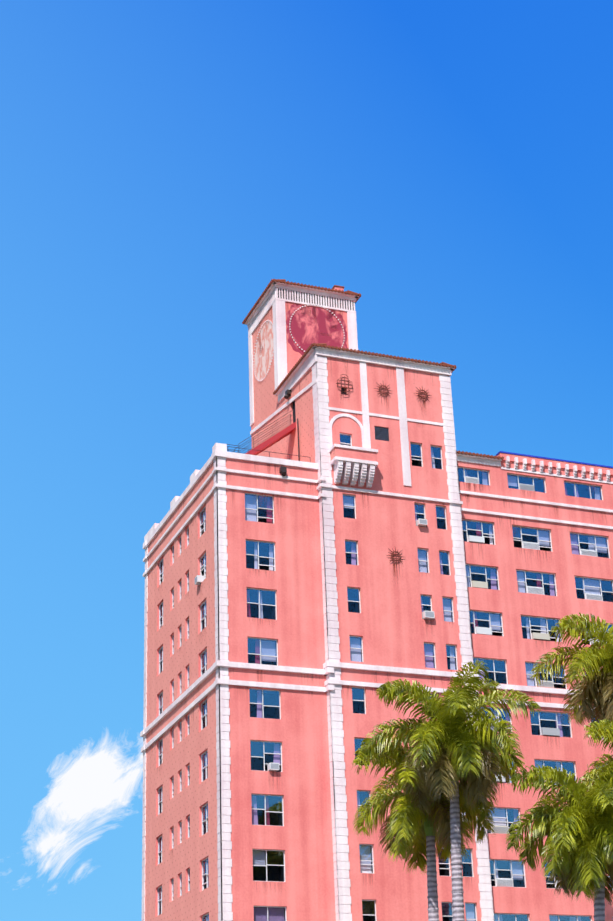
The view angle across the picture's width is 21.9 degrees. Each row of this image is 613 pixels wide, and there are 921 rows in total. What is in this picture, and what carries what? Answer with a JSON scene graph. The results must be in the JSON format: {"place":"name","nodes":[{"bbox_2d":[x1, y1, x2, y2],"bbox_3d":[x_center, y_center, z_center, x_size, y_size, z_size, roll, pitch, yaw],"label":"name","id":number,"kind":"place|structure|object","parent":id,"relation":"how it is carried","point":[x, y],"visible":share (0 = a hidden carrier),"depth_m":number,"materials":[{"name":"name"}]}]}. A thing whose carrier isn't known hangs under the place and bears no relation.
{"place":"outdoors","nodes":[
{"label":"outdoors","id":0,"kind":"place"},
{"bbox_2d":[0,0,612,920],"label":"sky","id":1,"kind":"structure","parent":0,"point":[447,165],"materials":[{"name":"blue"}]},
{"bbox_2d":[145,302,612,920],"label":"building walls","id":2,"kind":"structure","parent":0,"point":[389,626],"depth_m":94.07,"materials":[{"name":"pink paint"}]},
{"bbox_2d":[279,389,290,475],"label":"wall lamps","id":3,"kind":"object","parent":2,"relation":"attached to","point":[282,470],"depth_m":95.48,"materials":[{"name":"black metal"}]},
{"bbox_2d":[140,284,612,920],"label":"building trim","id":4,"kind":"structure","parent":2,"relation":"attached to","point":[354,466],"depth_m":95.81,"materials":[{"name":"white paint"}]},
{"bbox_2d":[253,304,347,381],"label":"medallion","id":5,"kind":"object","parent":4,"relation":"attached to","point":[303,333],"visible":0.81,"depth_m":108.72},
{"bbox_2d":[227,374,430,752],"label":"metal grilles","id":6,"kind":"object","parent":4,"relation":"attached to","point":[272,440],"visible":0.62,"depth_m":100.24,"materials":[{"name":"red metal"}]},
{"bbox_2d":[242,279,503,460],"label":"roof tiles","id":7,"kind":"object","parent":4,"relation":"on","point":[298,364],"visible":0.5,"depth_m":102.17,"materials":[{"name":"brown tile"}]},
{"bbox_2d":[332,285,344,290],"bbox_3d":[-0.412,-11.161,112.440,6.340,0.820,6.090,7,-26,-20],"label":"chimney","id":8,"kind":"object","parent":7,"relation":"on","point":[337,287],"depth_m":110.81,"materials":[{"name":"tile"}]},
{"bbox_2d":[148,309,604,891],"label":"wall stains","id":9,"kind":"object","parent":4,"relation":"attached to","point":[394,565],"depth_m":96.41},
{"bbox_2d":[159,288,612,920],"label":"window interiors","id":10,"kind":"object","parent":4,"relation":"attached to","point":[273,870],"depth_m":94.37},
{"bbox_2d":[496,451,612,467],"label":"roof edge","id":11,"kind":"object","parent":4,"relation":"on","point":[553,459],"visible":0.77,"depth_m":103.28,"materials":[{"name":"red"}]},
{"bbox_2d":[158,426,612,920],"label":"window frames","id":12,"kind":"structure","parent":2,"relation":"in","point":[381,433],"depth_m":95.54,"materials":[{"name":"white"}]},
{"bbox_2d":[159,444,610,920],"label":"window blinds","id":13,"kind":"object","parent":12,"relation":"in","point":[362,701],"visible":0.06,"depth_m":93.83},
{"bbox_2d":[158,435,612,920],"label":"window glass","id":14,"kind":"object","parent":12,"relation":"in","point":[509,814],"visible":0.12,"depth_m":94.40,"materials":[{"name":"blue glass"}]},
{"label":"pavement","id":15,"kind":"structure","parent":0,"visible":0},
{"bbox_2d":[351,729,515,920],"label":"palm","id":16,"kind":"object","parent":15,"relation":"on","point":[416,834],"visible":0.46,"depth_m":76.87,"materials":[{"name":"green plant"}]},
{"bbox_2d":[360,660,540,920],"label":"palm","id":17,"kind":"object","parent":15,"relation":"on","point":[442,758],"visible":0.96,"depth_m":75.29,"materials":[{"name":"green plant"}]},
{"bbox_2d":[506,761,612,920],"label":"palm","id":18,"kind":"object","parent":15,"relation":"on","point":[581,848],"visible":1,"depth_m":69.59,"materials":[{"name":"green plant"}]},
{"bbox_2d":[529,612,612,740],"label":"palm","id":19,"kind":"object","parent":15,"relation":"on","point":[593,690],"visible":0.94,"depth_m":83.60,"materials":[{"name":"green plant"}]},
{"bbox_2d":[578,719,612,794],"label":"palm","id":20,"kind":"object","parent":15,"relation":"on","point":[601,728],"visible":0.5,"depth_m":77.15,"materials":[{"name":"green plant"}]}
]}

